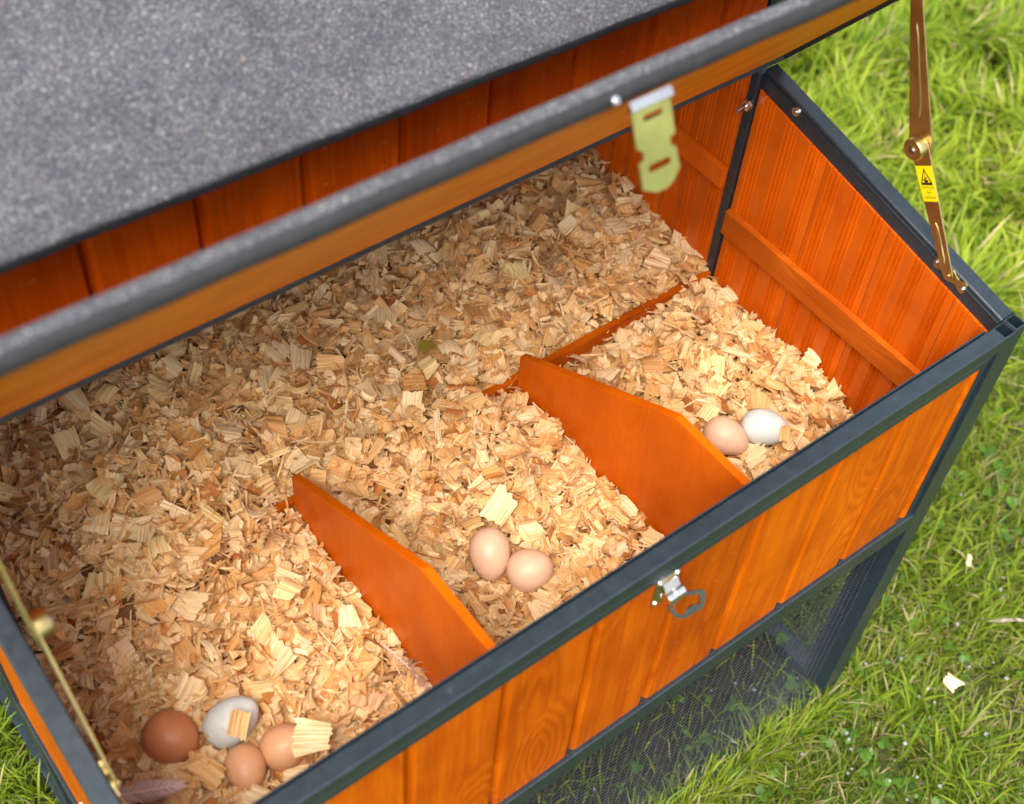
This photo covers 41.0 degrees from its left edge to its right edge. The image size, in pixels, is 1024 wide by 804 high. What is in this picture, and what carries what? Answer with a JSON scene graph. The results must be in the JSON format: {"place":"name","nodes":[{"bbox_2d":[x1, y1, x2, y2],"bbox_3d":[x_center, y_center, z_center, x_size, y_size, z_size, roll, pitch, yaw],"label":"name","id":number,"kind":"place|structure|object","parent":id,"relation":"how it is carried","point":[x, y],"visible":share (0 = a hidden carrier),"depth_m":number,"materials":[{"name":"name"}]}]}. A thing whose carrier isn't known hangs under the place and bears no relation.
{"place":"outdoors","nodes":[
{"label":"outdoors","id":0,"kind":"place"},
{"bbox_2d":[0,0,1023,803],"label":"ground","id":1,"kind":"structure","parent":0,"point":[884,755],"depth_m":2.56,"materials":[{"name":"plant"}]},
{"bbox_2d":[0,635,802,803],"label":"bare earth","id":2,"kind":"structure","parent":1,"relation":"on","point":[48,789],"depth_m":2.46,"materials":[{"name":"soil"}]},
{"bbox_2d":[0,0,1023,803],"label":"chicken coop","id":3,"kind":"structure","parent":2,"relation":"on","point":[172,172],"depth_m":1.53,"materials":[{"name":"wood"}]},
{"bbox_2d":[0,144,853,803],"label":"wood shavings","id":4,"kind":"object","parent":3,"relation":"in","point":[56,540],"visible":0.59,"depth_m":1.91},
{"bbox_2d":[0,482,21,501],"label":"wood shaving","id":5,"kind":"object","parent":4,"relation":"on","point":[7,491],"visible":1,"depth_m":1.82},
{"bbox_2d":[27,406,46,427],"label":"wood shaving","id":6,"kind":"object","parent":4,"relation":"on","point":[35,412],"visible":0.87,"depth_m":1.90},
{"bbox_2d":[44,640,75,663],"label":"wood shaving","id":7,"kind":"object","parent":4,"relation":"on","point":[63,652],"visible":0.84,"depth_m":1.70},
{"bbox_2d":[49,425,81,461],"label":"wood shaving","id":8,"kind":"object","parent":4,"relation":"on","point":[67,438],"visible":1,"depth_m":1.87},
{"bbox_2d":[58,387,89,411],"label":"wood shaving","id":9,"kind":"object","parent":4,"relation":"on","point":[73,398],"visible":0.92,"depth_m":1.91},
{"bbox_2d":[79,509,111,534],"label":"wood shaving","id":10,"kind":"object","parent":4,"relation":"on","point":[93,527],"visible":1,"depth_m":1.80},
{"bbox_2d":[79,410,115,438],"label":"wood shaving","id":11,"kind":"object","parent":4,"relation":"on","point":[101,425],"visible":1,"depth_m":1.90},
{"bbox_2d":[82,565,119,599],"bbox_3d":[-0.525,0.233,1.754,0.049,0.008,0.044,-8,53,-11],"label":"wood shaving","id":12,"kind":"object","parent":4,"relation":"on","point":[91,585],"visible":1,"depth_m":1.76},
{"bbox_2d":[86,480,116,508],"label":"wood shaving","id":13,"kind":"object","parent":4,"relation":"on","point":[98,491],"visible":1,"depth_m":1.82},
{"bbox_2d":[85,383,119,403],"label":"wood shaving","id":14,"kind":"object","parent":4,"relation":"on","point":[103,392],"visible":1,"depth_m":1.92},
{"bbox_2d":[92,694,118,729],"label":"wood shaving","id":15,"kind":"object","parent":4,"relation":"on","point":[104,698],"visible":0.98,"depth_m":1.68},
{"bbox_2d":[106,738,137,761],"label":"wood shaving","id":16,"kind":"object","parent":4,"relation":"on","point":[118,754],"visible":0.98,"depth_m":1.63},
{"bbox_2d":[107,637,139,672],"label":"wood shaving","id":17,"kind":"object","parent":4,"relation":"on","point":[124,646],"visible":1,"depth_m":1.73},
{"bbox_2d":[112,512,136,539],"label":"wood shaving","id":18,"kind":"object","parent":4,"relation":"on","point":[117,531],"visible":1,"depth_m":1.80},
{"bbox_2d":[79,777,190,803],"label":"feather","id":19,"kind":"object","parent":4,"relation":"on","point":[139,791],"visible":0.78,"depth_m":1.58,"materials":[{"name":"brown"}]},
{"bbox_2d":[132,485,163,513],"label":"wood shaving","id":20,"kind":"object","parent":4,"relation":"on","point":[151,495],"visible":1,"depth_m":1.82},
{"bbox_2d":[134,597,169,617],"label":"wood shaving","id":21,"kind":"object","parent":4,"relation":"on","point":[156,606],"visible":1,"depth_m":1.75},
{"bbox_2d":[146,373,168,397],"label":"wood shaving","id":22,"kind":"object","parent":4,"relation":"on","point":[160,385],"visible":1,"depth_m":1.93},
{"bbox_2d":[148,535,172,562],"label":"wood shaving","id":23,"kind":"object","parent":4,"relation":"on","point":[158,545],"visible":1,"depth_m":1.76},
{"bbox_2d":[154,353,183,380],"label":"wood shaving","id":24,"kind":"object","parent":4,"relation":"on","point":[174,366],"visible":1,"depth_m":1.97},
{"bbox_2d":[141,709,198,763],"bbox_3d":[-0.411,0.404,1.647,0.066,0.064,0.068,-29,59,-24],"label":"egg","id":25,"kind":"object","parent":4,"relation":"on","point":[169,736],"visible":1,"depth_m":1.62,"materials":[{"name":"food"}]},
{"bbox_2d":[163,337,187,356],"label":"wood shaving","id":26,"kind":"object","parent":4,"relation":"on","point":[175,349],"visible":0.58,"depth_m":1.99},
{"bbox_2d":[166,775,194,803],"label":"wood shaving","id":27,"kind":"object","parent":4,"relation":"on","point":[183,794],"visible":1,"depth_m":1.60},
{"bbox_2d":[172,670,205,710],"bbox_3d":[-0.399,0.354,1.673,0.030,0.022,0.044,17,52,9],"label":"wood shaving","id":28,"kind":"object","parent":4,"relation":"on","point":[187,685],"visible":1,"depth_m":1.68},
{"bbox_2d":[171,591,211,620],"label":"wood shaving","id":29,"kind":"object","parent":4,"relation":"on","point":[192,606],"visible":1,"depth_m":1.76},
{"bbox_2d":[186,360,203,388],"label":"wood shaving","id":30,"kind":"object","parent":4,"relation":"on","point":[194,369],"visible":1,"depth_m":1.97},
{"bbox_2d":[182,429,213,460],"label":"wood shaving","id":31,"kind":"object","parent":4,"relation":"on","point":[195,452],"visible":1,"depth_m":1.90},
{"bbox_2d":[184,757,225,790],"bbox_3d":[-0.358,0.431,1.607,0.045,0.023,0.027,25,54,15],"label":"wood shaving","id":32,"kind":"object","parent":4,"relation":"on","point":[211,774],"visible":1,"depth_m":1.61,"materials":[{"name":"wood"}]},
{"bbox_2d":[198,520,221,561],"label":"wood shaving","id":33,"kind":"object","parent":4,"relation":"on","point":[215,531],"visible":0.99,"depth_m":1.79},
{"bbox_2d":[199,639,222,662],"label":"wood shaving","id":34,"kind":"object","parent":4,"relation":"on","point":[210,648],"visible":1,"depth_m":1.73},
{"bbox_2d":[196,505,228,528],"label":"wood shaving","id":35,"kind":"object","parent":4,"relation":"on","point":[207,510],"visible":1,"depth_m":1.81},
{"bbox_2d":[209,372,243,399],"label":"wood shaving","id":36,"kind":"object","parent":4,"relation":"on","point":[233,380],"visible":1,"depth_m":1.96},
{"bbox_2d":[213,423,244,446],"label":"wood shaving","id":37,"kind":"object","parent":4,"relation":"on","point":[231,432],"visible":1,"depth_m":1.93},
{"bbox_2d":[201,696,258,748],"bbox_3d":[-0.342,0.389,1.667,0.072,0.062,0.057,-29,59,-24],"label":"egg","id":38,"kind":"object","parent":4,"relation":"on","point":[214,726],"visible":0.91,"depth_m":1.65,"materials":[{"name":"food"}]},
{"bbox_2d":[227,707,251,741],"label":"wood shaving","id":39,"kind":"object","parent":38,"relation":"on","point":[238,723],"visible":1,"depth_m":1.62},
{"bbox_2d":[224,743,265,789],"bbox_3d":[-0.316,0.436,1.632,0.050,0.049,0.059,-29,59,-24],"label":"egg","id":40,"kind":"object","parent":4,"relation":"on","point":[245,765],"visible":0.95,"depth_m":1.61,"materials":[{"name":"food"}]},
{"bbox_2d":[239,783,271,803],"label":"wood shaving","id":41,"kind":"object","parent":4,"relation":"on","point":[254,793],"visible":0.56,"depth_m":1.60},
{"bbox_2d":[242,387,269,410],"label":"wood shaving","id":42,"kind":"object","parent":4,"relation":"on","point":[262,404],"visible":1,"depth_m":1.96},
{"bbox_2d":[248,612,276,663],"bbox_3d":[-0.314,0.303,1.753,0.039,0.014,0.065,-29,59,-24],"label":"wood shaving","id":43,"kind":"object","parent":4,"relation":"on","point":[262,623],"visible":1,"depth_m":1.76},
{"bbox_2d":[250,475,274,502],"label":"wood shaving","id":44,"kind":"object","parent":4,"relation":"on","point":[268,487],"visible":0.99,"depth_m":1.88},
{"bbox_2d":[247,679,281,700],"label":"wood shaving","id":45,"kind":"object","parent":4,"relation":"on","point":[256,692],"visible":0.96,"depth_m":1.71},
{"bbox_2d":[256,365,280,391],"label":"wood shaving","id":46,"kind":"object","parent":4,"relation":"on","point":[265,378],"visible":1,"depth_m":1.98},
{"bbox_2d":[264,415,287,438],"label":"wood shaving","id":47,"kind":"object","parent":4,"relation":"on","point":[276,424],"visible":1,"depth_m":1.92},
{"bbox_2d":[264,336,289,364],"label":"wood shaving","id":48,"kind":"object","parent":4,"relation":"on","point":[281,352],"visible":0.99,"depth_m":2.00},
{"bbox_2d":[263,633,297,678],"bbox_3d":[-0.300,0.325,1.733,0.047,0.017,0.046,35,57,21],"label":"wood shaving","id":49,"kind":"object","parent":4,"relation":"on","point":[285,656],"visible":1,"depth_m":1.73,"materials":[{"name":"wood"}]},
{"bbox_2d":[259,724,305,770],"bbox_3d":[-0.275,0.416,1.656,0.061,0.057,0.056,-29,59,-24],"label":"egg","id":50,"kind":"object","parent":4,"relation":"on","point":[276,742],"visible":0.73,"depth_m":1.63,"materials":[{"name":"food"}]},
{"bbox_2d":[290,717,332,757],"bbox_3d":[-0.239,0.401,1.625,0.050,0.028,0.045,9,51,3],"label":"wood shaving","id":51,"kind":"object","parent":50,"relation":"on","point":[308,736],"visible":1,"depth_m":1.63,"materials":[{"name":"wood"}]},
{"bbox_2d":[273,577,303,599],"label":"wood shaving","id":52,"kind":"object","parent":4,"relation":"on","point":[287,589],"visible":1,"depth_m":1.79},
{"bbox_2d":[284,446,316,473],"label":"wood shaving","id":53,"kind":"object","parent":4,"relation":"on","point":[300,456],"visible":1,"depth_m":1.90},
{"bbox_2d":[290,343,311,373],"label":"wood shaving","id":54,"kind":"object","parent":4,"relation":"on","point":[303,356],"visible":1,"depth_m":1.99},
{"bbox_2d":[293,622,316,656],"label":"wood shaving","id":55,"kind":"object","parent":4,"relation":"on","point":[301,641],"visible":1,"depth_m":1.75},
{"bbox_2d":[309,468,326,491],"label":"wood shaving","id":56,"kind":"object","parent":4,"relation":"on","point":[317,477],"visible":0.73,"depth_m":1.86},
{"bbox_2d":[308,303,331,323],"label":"wood shaving","id":57,"kind":"object","parent":4,"relation":"on","point":[323,311],"visible":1,"depth_m":2.04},
{"bbox_2d":[308,604,337,628],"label":"wood shaving","id":58,"kind":"object","parent":4,"relation":"on","point":[317,613],"visible":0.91,"depth_m":1.78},
{"bbox_2d":[306,710,347,730],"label":"wood shaving","id":59,"kind":"object","parent":4,"relation":"on","point":[321,718],"visible":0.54,"depth_m":1.69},
{"bbox_2d":[316,354,344,373],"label":"wood shaving","id":60,"kind":"object","parent":4,"relation":"on","point":[324,361],"visible":1,"depth_m":1.97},
{"bbox_2d":[338,604,361,627],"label":"wood shaving","id":61,"kind":"object","parent":4,"relation":"on","point":[348,616],"visible":1,"depth_m":1.76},
{"bbox_2d":[339,465,370,496],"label":"wood shaving","id":62,"kind":"object","parent":4,"relation":"on","point":[354,489],"visible":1,"depth_m":1.88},
{"bbox_2d":[349,594,371,625],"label":"wood shaving","id":63,"kind":"object","parent":4,"relation":"on","point":[363,609],"visible":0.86,"depth_m":1.79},
{"bbox_2d":[350,644,382,681],"bbox_3d":[-0.189,0.333,1.734,0.040,0.016,0.046,23,53,14],"label":"wood shaving","id":64,"kind":"object","parent":4,"relation":"on","point":[374,662],"visible":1,"depth_m":1.74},
{"bbox_2d":[350,689,387,711],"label":"wood shaving","id":65,"kind":"object","parent":4,"relation":"on","point":[377,698],"visible":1,"depth_m":1.70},
{"bbox_2d":[374,306,397,324],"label":"wood shaving","id":66,"kind":"object","parent":4,"relation":"on","point":[382,314],"visible":1,"depth_m":2.06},
{"bbox_2d":[373,461,400,489],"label":"wood shaving","id":67,"kind":"object","parent":4,"relation":"on","point":[388,483],"visible":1,"depth_m":1.89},
{"bbox_2d":[373,379,400,395],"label":"wood shaving","id":68,"kind":"object","parent":4,"relation":"on","point":[388,390],"visible":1,"depth_m":1.98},
{"bbox_2d":[385,523,411,545],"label":"wood shaving","id":69,"kind":"object","parent":4,"relation":"on","point":[399,533],"visible":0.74,"depth_m":1.85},
{"bbox_2d":[384,645,431,689],"bbox_3d":[-0.128,0.328,1.707,0.041,0.033,0.089,-29,59,-24],"label":"feather","id":70,"kind":"object","parent":4,"relation":"on","point":[405,664],"visible":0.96,"depth_m":1.71,"materials":[{"name":"brown"}]},
{"bbox_2d":[401,390,422,407],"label":"wood shaving","id":71,"kind":"object","parent":4,"relation":"on","point":[409,398],"visible":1,"depth_m":1.95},
{"bbox_2d":[402,374,427,392],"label":"wood shaving","id":72,"kind":"object","parent":4,"relation":"on","point":[419,380],"visible":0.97,"depth_m":1.99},
{"bbox_2d":[408,300,435,321],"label":"wood shaving","id":73,"kind":"object","parent":4,"relation":"on","point":[422,310],"visible":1,"depth_m":2.08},
{"bbox_2d":[410,239,436,255],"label":"wood shaving","id":74,"kind":"object","parent":4,"relation":"on","point":[422,246],"visible":1,"depth_m":2.12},
{"bbox_2d":[407,488,441,511],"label":"wood shaving","id":75,"kind":"object","parent":4,"relation":"on","point":[418,496],"visible":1,"depth_m":1.89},
{"bbox_2d":[416,355,439,379],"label":"wood shaving","id":76,"kind":"object","parent":4,"relation":"on","point":[428,364],"visible":1,"depth_m":2.01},
{"bbox_2d":[440,238,460,258],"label":"wood shaving","id":77,"kind":"object","parent":4,"relation":"on","point":[445,254],"visible":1,"depth_m":2.12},
{"bbox_2d":[437,339,466,357],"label":"wood shaving","id":78,"kind":"object","parent":4,"relation":"on","point":[448,346],"visible":1,"depth_m":2.04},
{"bbox_2d":[454,218,475,242],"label":"wood shaving","id":79,"kind":"object","parent":4,"relation":"on","point":[467,229],"visible":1,"depth_m":2.16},
{"bbox_2d":[455,516,484,530],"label":"wood shaving","id":80,"kind":"object","parent":4,"relation":"on","point":[470,524],"visible":1,"depth_m":1.87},
{"bbox_2d":[457,391,486,409],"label":"wood shaving","id":81,"kind":"object","parent":4,"relation":"on","point":[477,399],"visible":1,"depth_m":1.97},
{"bbox_2d":[460,257,486,282],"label":"wood shaving","id":82,"kind":"object","parent":4,"relation":"on","point":[473,272],"visible":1,"depth_m":2.11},
{"bbox_2d":[463,590,488,616],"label":"wood shaving","id":83,"kind":"object","parent":4,"relation":"on","point":[480,608],"visible":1,"depth_m":1.80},
{"bbox_2d":[462,302,489,316],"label":"wood shaving","id":84,"kind":"object","parent":4,"relation":"on","point":[478,310],"visible":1,"depth_m":2.08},
{"bbox_2d":[471,329,503,346],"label":"wood shaving","id":85,"kind":"object","parent":4,"relation":"on","point":[495,336],"visible":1,"depth_m":2.06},
{"bbox_2d":[469,527,509,580],"bbox_3d":[-0.029,0.201,1.830,0.058,0.060,0.064,-29,59,-24],"label":"egg","id":86,"kind":"object","parent":4,"relation":"on","point":[489,551],"visible":1,"depth_m":1.81,"materials":[{"name":"food"}]},
{"bbox_2d":[480,344,502,365],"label":"wood shaving","id":87,"kind":"object","parent":4,"relation":"on","point":[492,358],"visible":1,"depth_m":2.04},
{"bbox_2d":[479,484,517,527],"bbox_3d":[-0.016,0.141,1.871,0.036,0.028,0.050,30,55,18],"label":"wood shaving","id":88,"kind":"object","parent":4,"relation":"on","point":[500,506],"visible":1,"depth_m":1.88,"materials":[{"name":"wood"}]},
{"bbox_2d":[501,261,533,282],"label":"wood shaving","id":89,"kind":"object","parent":4,"relation":"on","point":[520,269],"visible":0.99,"depth_m":2.12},
{"bbox_2d":[506,548,553,592],"bbox_3d":[0.022,0.224,1.822,0.062,0.060,0.060,-29,59,-24],"label":"egg","id":90,"kind":"object","parent":4,"relation":"on","point":[528,570],"visible":0.98,"depth_m":1.80,"materials":[{"name":"food"}]},
{"bbox_2d":[516,519,547,538],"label":"wood shaving","id":91,"kind":"object","parent":4,"relation":"on","point":[528,526],"visible":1,"depth_m":1.87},
{"bbox_2d":[527,599,547,619],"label":"wood shaving","id":92,"kind":"object","parent":4,"relation":"on","point":[534,606],"visible":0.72,"depth_m":1.78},
{"bbox_2d":[528,207,546,232],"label":"wood shaving","id":93,"kind":"object","parent":4,"relation":"on","point":[537,221],"visible":1,"depth_m":2.18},
{"bbox_2d":[538,242,571,288],"bbox_3d":[0.062,-0.219,2.118,0.076,0.066,0.075,27,54,16],"label":"feather","id":94,"kind":"object","parent":4,"relation":"on","point":[548,259],"visible":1,"depth_m":2.12,"materials":[{"name":"brown"}]},
{"bbox_2d":[539,463,573,481],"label":"wood shaving","id":95,"kind":"object","parent":4,"relation":"on","point":[547,470],"visible":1,"depth_m":1.93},
{"bbox_2d":[552,167,574,196],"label":"wood shaving","id":96,"kind":"object","parent":4,"relation":"on","point":[563,188],"visible":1,"depth_m":2.26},
{"bbox_2d":[552,567,578,592],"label":"wood shaving","id":97,"kind":"object","parent":4,"relation":"on","point":[561,576],"visible":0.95,"depth_m":1.82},
{"bbox_2d":[553,517,579,535],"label":"wood shaving","id":98,"kind":"object","parent":4,"relation":"on","point":[570,528],"visible":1,"depth_m":1.89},
{"bbox_2d":[557,214,579,234],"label":"wood shaving","id":99,"kind":"object","parent":4,"relation":"on","point":[568,223],"visible":1,"depth_m":2.19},
{"bbox_2d":[564,199,591,221],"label":"wood shaving","id":100,"kind":"object","parent":4,"relation":"on","point":[571,207],"visible":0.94,"depth_m":2.22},
{"bbox_2d":[573,175,607,194],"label":"wood shaving","id":101,"kind":"object","parent":4,"relation":"on","point":[586,181],"visible":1,"depth_m":2.26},
{"bbox_2d":[604,218,627,236],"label":"wood shaving","id":102,"kind":"object","parent":4,"relation":"on","point":[621,227],"visible":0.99,"depth_m":2.21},
{"bbox_2d":[627,280,652,302],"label":"wood shaving","id":103,"kind":"object","parent":4,"relation":"on","point":[639,295],"visible":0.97,"depth_m":2.15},
{"bbox_2d":[639,354,666,372],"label":"wood shaving","id":104,"kind":"object","parent":4,"relation":"on","point":[651,363],"visible":1,"depth_m":2.08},
{"bbox_2d":[641,247,670,268],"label":"wood shaving","id":105,"kind":"object","parent":4,"relation":"on","point":[658,255],"visible":1,"depth_m":2.17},
{"bbox_2d":[661,306,695,330],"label":"wood shaving","id":106,"kind":"object","parent":4,"relation":"on","point":[669,319],"visible":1,"depth_m":2.13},
{"bbox_2d":[671,229,703,258],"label":"wood shaving","id":107,"kind":"object","parent":4,"relation":"on","point":[677,238],"visible":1,"depth_m":2.21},
{"bbox_2d":[694,403,719,421],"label":"wood shaving","id":108,"kind":"object","parent":4,"relation":"on","point":[707,412],"visible":0.92,"depth_m":2.01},
{"bbox_2d":[699,347,725,377],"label":"wood shaving","id":109,"kind":"object","parent":4,"relation":"on","point":[718,360],"visible":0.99,"depth_m":2.07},
{"bbox_2d":[702,372,731,396],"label":"wood shaving","id":110,"kind":"object","parent":4,"relation":"on","point":[722,389],"visible":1,"depth_m":2.05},
{"bbox_2d":[703,416,748,454],"bbox_3d":[0.310,0.050,1.989,0.056,0.054,0.066,-29,59,-24],"label":"egg","id":111,"kind":"object","parent":4,"relation":"on","point":[724,435],"visible":0.91,"depth_m":1.97,"materials":[{"name":"food"}]},
{"bbox_2d":[743,444,766,469],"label":"wood shaving","id":112,"kind":"object","parent":4,"relation":"on","point":[755,458],"visible":1,"depth_m":1.96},
{"bbox_2d":[747,392,770,409],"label":"wood shaving","id":113,"kind":"object","parent":4,"relation":"on","point":[759,400],"visible":0.94,"depth_m":2.03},
{"bbox_2d":[740,408,787,445],"bbox_3d":[0.368,0.037,2.002,0.062,0.054,0.064,-29,59,-24],"label":"egg","id":114,"kind":"object","parent":4,"relation":"on","point":[761,426],"visible":0.77,"depth_m":1.98,"materials":[{"name":"food"}]},
{"bbox_2d":[802,348,820,369],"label":"wood shaving","id":115,"kind":"object","parent":4,"relation":"on","point":[811,357],"visible":1,"depth_m":2.08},
{"bbox_2d":[826,378,847,399],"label":"wood shaving","id":116,"kind":"object","parent":4,"relation":"on","point":[832,388],"visible":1,"depth_m":2.07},
{"bbox_2d":[542,0,1023,803],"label":"clover","id":117,"kind":"object","parent":1,"relation":"on","point":[964,656],"visible":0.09,"depth_m":2.50,"materials":[{"name":"green plant"}]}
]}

